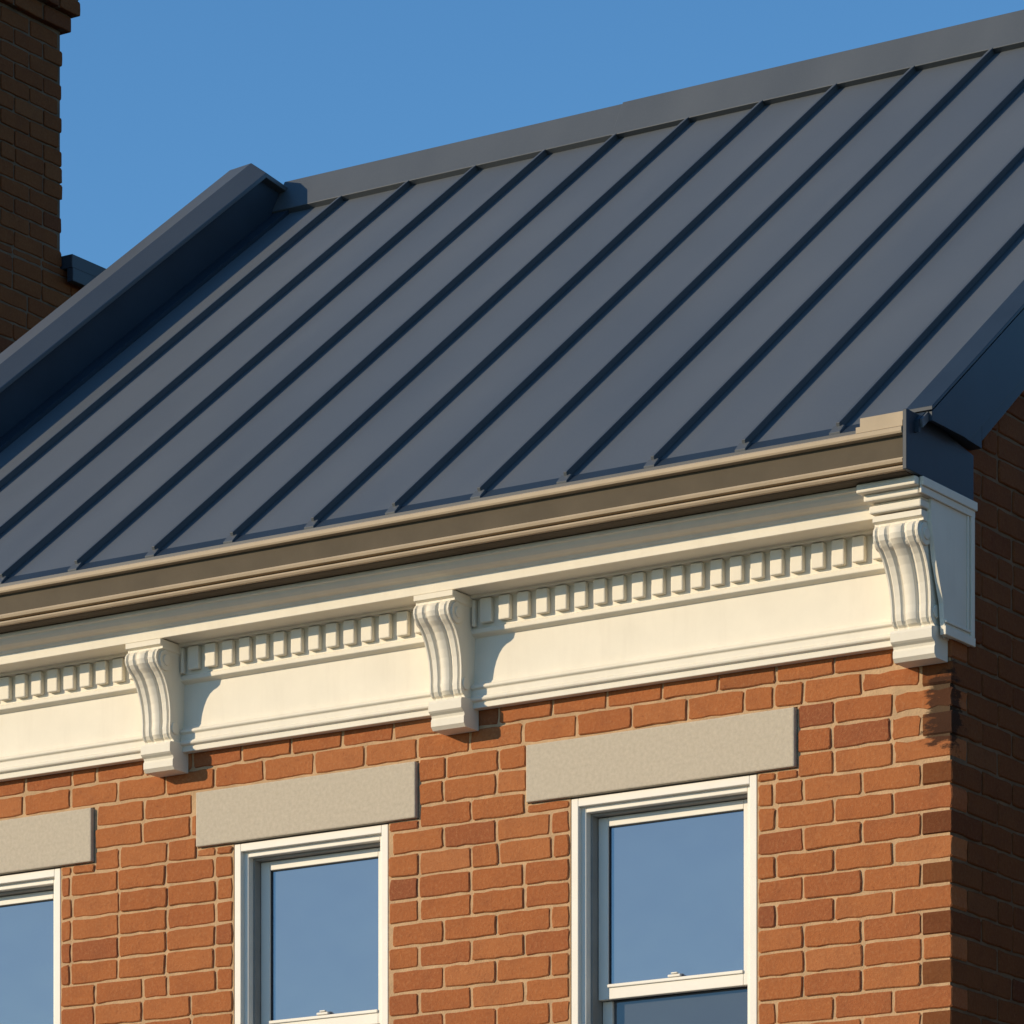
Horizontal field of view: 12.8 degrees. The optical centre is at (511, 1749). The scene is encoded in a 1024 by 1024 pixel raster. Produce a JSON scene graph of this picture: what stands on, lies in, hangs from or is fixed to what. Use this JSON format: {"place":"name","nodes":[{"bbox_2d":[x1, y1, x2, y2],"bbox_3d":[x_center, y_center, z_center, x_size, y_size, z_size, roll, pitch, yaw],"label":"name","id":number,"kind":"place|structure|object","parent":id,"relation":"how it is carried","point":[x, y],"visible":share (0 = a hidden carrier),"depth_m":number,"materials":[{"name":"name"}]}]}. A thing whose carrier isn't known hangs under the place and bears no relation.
{"place":"outdoors","nodes":[
{"label":"outdoors","id":0,"kind":"place"},
{"bbox_2d":[0,0,77,352],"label":"neighbour walls","id":1,"kind":"structure","parent":0,"point":[10,6],"depth_m":26.78,"materials":[{"name":"red brick"}]},
{"bbox_2d":[0,0,81,351],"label":"neighbour bricks","id":2,"kind":"object","parent":1,"relation":"attached to","point":[55,19],"visible":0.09,"depth_m":26.75,"materials":[{"name":"brown brick"}]},
{"bbox_2d":[60,254,105,287],"bbox_3d":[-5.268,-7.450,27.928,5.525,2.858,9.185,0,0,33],"label":"parapet cap","id":3,"kind":"object","parent":1,"relation":"on","point":[81,272],"visible":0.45,"depth_m":27.03,"materials":[{"name":"grey metal"}]},
{"bbox_2d":[60,0,1023,268],"label":"sky","id":4,"kind":"structure","parent":0,"point":[160,100],"materials":[{"name":"blue"}]},
{"bbox_2d":[903,408,972,499],"bbox_3d":[1.671,-5.068,17.883,0.018,0.234,0.562,0,0,33],"label":"eave end plate","id":5,"kind":"object","parent":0,"point":[934,452],"visible":1,"depth_m":17.85,"materials":[{"name":"grey metal"}]},
{"bbox_2d":[927,498,969,646],"bbox_3d":[1.723,-4.663,17.976,0.020,0.566,0.348,0,0,33],"label":"cornice return","id":6,"kind":"object","parent":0,"point":[947,526],"visible":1,"depth_m":17.96,"materials":[{"name":"white paint"}]},
{"label":"ground","id":7,"kind":"structure","parent":0,"visible":0},
{"bbox_2d":[0,639,967,1023],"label":"facade bricks","id":8,"kind":"object","parent":7,"relation":"on","point":[768,843],"visible":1,"depth_m":19.11,"materials":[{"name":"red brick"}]},
{"bbox_2d":[125,638,187,777],"bbox_3d":[-1.556,-4.563,19.998,0.191,0.546,0.245,0,0,33],"label":"bracket","id":9,"kind":"object","parent":8,"relation":"attached to","point":[161,693],"visible":1,"depth_m":19.98,"materials":[{"name":"beige paint"}]},
{"bbox_2d":[127,650,178,733],"bbox_3d":[-1.569,-4.620,19.979,0.200,0.351,0.154,0,0,33],"label":"bracket scroll","id":10,"kind":"object","parent":9,"relation":"attached to","point":[165,660],"visible":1,"depth_m":19.90,"materials":[{"name":"white paint"}]},
{"bbox_2d":[0,707,797,875],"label":"stone lintels","id":11,"kind":"object","parent":8,"relation":"attached to","point":[749,744],"visible":0.71,"depth_m":19.41,"materials":[{"name":"stone"}]},
{"bbox_2d":[413,590,478,735],"bbox_3d":[-0.277,-4.563,19.163,0.196,0.546,0.245,0,0,33],"label":"bracket","id":12,"kind":"object","parent":8,"relation":"attached to","point":[449,642],"visible":1,"depth_m":19.14,"materials":[{"name":"beige paint"}]},
{"bbox_2d":[415,602,469,689],"bbox_3d":[-0.289,-4.620,19.145,0.204,0.351,0.154,0,0,33],"label":"bracket scroll","id":13,"kind":"object","parent":12,"relation":"attached to","point":[456,612],"visible":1,"depth_m":19.07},
{"bbox_2d":[0,487,948,781],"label":"cornice mouldings","id":14,"kind":"object","parent":8,"relation":"attached to","point":[810,613],"visible":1,"depth_m":19.07,"materials":[{"name":"white paint"}]},
{"bbox_2d":[0,535,881,700],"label":"dentils","id":15,"kind":"object","parent":14,"relation":"attached to","point":[777,564],"visible":0.93,"depth_m":19.11,"materials":[{"name":"beige paint"}]},
{"bbox_2d":[0,411,913,633],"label":"gutter","id":16,"kind":"object","parent":14,"relation":"on","point":[870,450],"visible":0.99,"depth_m":18.77,"materials":[{"name":"brown metal"}]},
{"bbox_2d":[0,412,925,586],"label":"eave flashing","id":17,"kind":"object","parent":14,"relation":"on","point":[509,491],"visible":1,"depth_m":18.91,"materials":[{"name":"grey metal"}]},
{"bbox_2d":[873,509,947,667],"bbox_3d":[1.567,-4.563,17.945,0.216,0.546,0.272,0,0,33],"label":"bracket","id":18,"kind":"object","parent":14,"relation":"attached to","point":[917,639],"visible":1,"depth_m":17.92,"materials":[{"name":"beige paint"}]},
{"bbox_2d":[856,475,929,515],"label":"corner cap mouldings","id":19,"kind":"object","parent":18,"relation":"on","point":[895,495],"visible":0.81,"depth_m":17.82,"materials":[{"name":"beige paint"}]},
{"bbox_2d":[873,522,938,618],"bbox_3d":[1.554,-4.620,17.925,0.224,0.351,0.184,0,0,33],"label":"bracket scroll","id":20,"kind":"object","parent":18,"relation":"attached to","point":[924,533],"visible":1,"depth_m":17.83,"materials":[{"name":"white paint"}]},
{"bbox_2d":[920,476,977,646],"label":"return mouldings","id":21,"kind":"object","parent":14,"relation":"attached to","point":[940,493],"visible":1,"depth_m":18.04,"materials":[{"name":"beige paint"}]},
{"bbox_2d":[922,391,1023,1023],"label":"side bricks","id":22,"kind":"object","parent":7,"relation":"on","point":[979,806],"visible":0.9,"depth_m":18.28,"materials":[{"name":"red brick"}]},
{"bbox_2d":[951,395,1023,1023],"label":"side mortar bed","id":23,"kind":"object","parent":7,"relation":"on","point":[964,762],"visible":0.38,"depth_m":18.32,"materials":[{"name":"beige concrete"}]},
{"bbox_2d":[0,163,286,437],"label":"parapet","id":24,"kind":"structure","parent":23,"relation":"on","point":[57,349],"depth_m":23.10,"materials":[{"name":"paint"}]},
{"bbox_2d":[0,47,1023,576],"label":"roof panels","id":25,"kind":"object","parent":23,"relation":"on","point":[854,367],"visible":0.58,"depth_m":20.65,"materials":[{"name":"paint"}]},
{"bbox_2d":[0,210,289,451],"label":"base flashing","id":26,"kind":"object","parent":25,"relation":"attached to","point":[70,387],"visible":1,"depth_m":23.02,"materials":[{"name":"grey metal"}]},
{"bbox_2d":[0,48,1023,583],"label":"standing seams","id":27,"kind":"object","parent":25,"relation":"on","point":[568,340],"visible":1,"depth_m":20.73,"materials":[{"name":"paint"}]},
{"bbox_2d":[272,10,1023,212],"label":"ridge cap","id":28,"kind":"object","parent":25,"relation":"on","point":[903,55],"visible":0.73,"depth_m":22.81,"materials":[{"name":"paint"}]},
{"bbox_2d":[907,280,1023,450],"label":"rake fascia","id":29,"kind":"structure","parent":25,"relation":"attached to","point":[969,394],"depth_m":18.10,"materials":[{"name":"grey metal"}]},
{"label":"stone sills","id":30,"kind":"object","parent":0,"visible":0},
{"bbox_2d":[0,868,60,1023],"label":"window casing","id":31,"kind":"object","parent":30,"relation":"on","point":[51,877],"depth_m":20.49,"materials":[{"name":"paint"}]},
{"bbox_2d":[0,890,53,905],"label":"window sashes","id":32,"kind":"object","parent":31,"relation":"in","point":[29,897],"depth_m":20.69,"materials":[{"name":"paint"}]},
{"bbox_2d":[0,900,53,1023],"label":"window upper glass","id":33,"kind":"object","parent":32,"relation":"in","point":[26,963],"visible":1,"depth_m":20.70,"materials":[{"name":"blue"}]},
{"bbox_2d":[0,899,53,906],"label":"window gasket","id":34,"kind":"object","parent":32,"relation":"attached to","point":[27,903],"depth_m":20.70,"materials":[{"name":"black rubber"}]},
{"bbox_2d":[0,885,53,896],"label":"window track","id":35,"kind":"structure","parent":31,"relation":"attached to","point":[26,891],"depth_m":20.65,"materials":[{"name":"white plastic"}]},
{"bbox_2d":[235,824,388,1023],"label":"window casing","id":36,"kind":"object","parent":30,"relation":"on","point":[246,854],"depth_m":19.83,"materials":[{"name":"paint"}]},
{"bbox_2d":[253,842,379,1023],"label":"window track","id":37,"kind":"structure","parent":36,"relation":"attached to","point":[257,862],"depth_m":19.94,"materials":[{"name":"white plastic"}]},
{"bbox_2d":[261,847,379,1023],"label":"window sashes","id":38,"kind":"object","parent":36,"relation":"in","point":[356,1017],"depth_m":19.86,"materials":[{"name":"paint"}]},
{"bbox_2d":[271,857,377,1020],"bbox_3d":[-0.811,-3.512,19.796,0.576,0.660,0.006,0,0,33],"label":"window gasket","id":39,"kind":"object","parent":38,"relation":"attached to","point":[271,907],"depth_m":19.95,"materials":[{"name":"black rubber"}]},
{"bbox_2d":[272,858,377,1020],"bbox_3d":[-0.807,-3.512,19.801,0.586,0.670,0.004,0,0,33],"label":"window upper glass","id":40,"kind":"object","parent":38,"relation":"attached to","point":[324,937],"visible":1,"depth_m":19.80,"materials":[{"name":"blue"}]},
{"bbox_2d":[572,775,757,1023],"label":"window casing","id":41,"kind":"object","parent":30,"relation":"on","point":[583,809],"depth_m":18.87,"materials":[{"name":"paint"}]},
{"bbox_2d":[591,794,747,1023],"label":"window track","id":42,"kind":"structure","parent":41,"relation":"attached to","point":[596,1011],"depth_m":19.00,"materials":[{"name":"white plastic"}]},
{"bbox_2d":[599,799,747,1023],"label":"window sashes","id":43,"kind":"object","parent":41,"relation":"attached to","point":[675,983],"depth_m":18.88,"materials":[{"name":"paint"}]},
{"bbox_2d":[609,809,743,983],"bbox_3d":[0.678,-3.512,18.826,0.651,0.660,0.006,0,0,33],"label":"window gasket","id":44,"kind":"object","parent":43,"relation":"attached to","point":[610,874],"depth_m":19.00,"materials":[{"name":"black rubber"}]},
{"bbox_2d":[611,811,743,983],"bbox_3d":[0.682,-3.512,18.831,0.661,0.670,0.004,0,0,33],"label":"window upper glass","id":45,"kind":"object","parent":43,"relation":"attached to","point":[677,895],"visible":1,"depth_m":18.83,"materials":[{"name":"blue"}]},
{"bbox_2d":[613,986,747,1023],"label":"window lower glass","id":46,"kind":"object","parent":43,"relation":"attached to","point":[724,1006],"visible":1,"depth_m":18.84,"materials":[{"name":"blue"}]}
]}

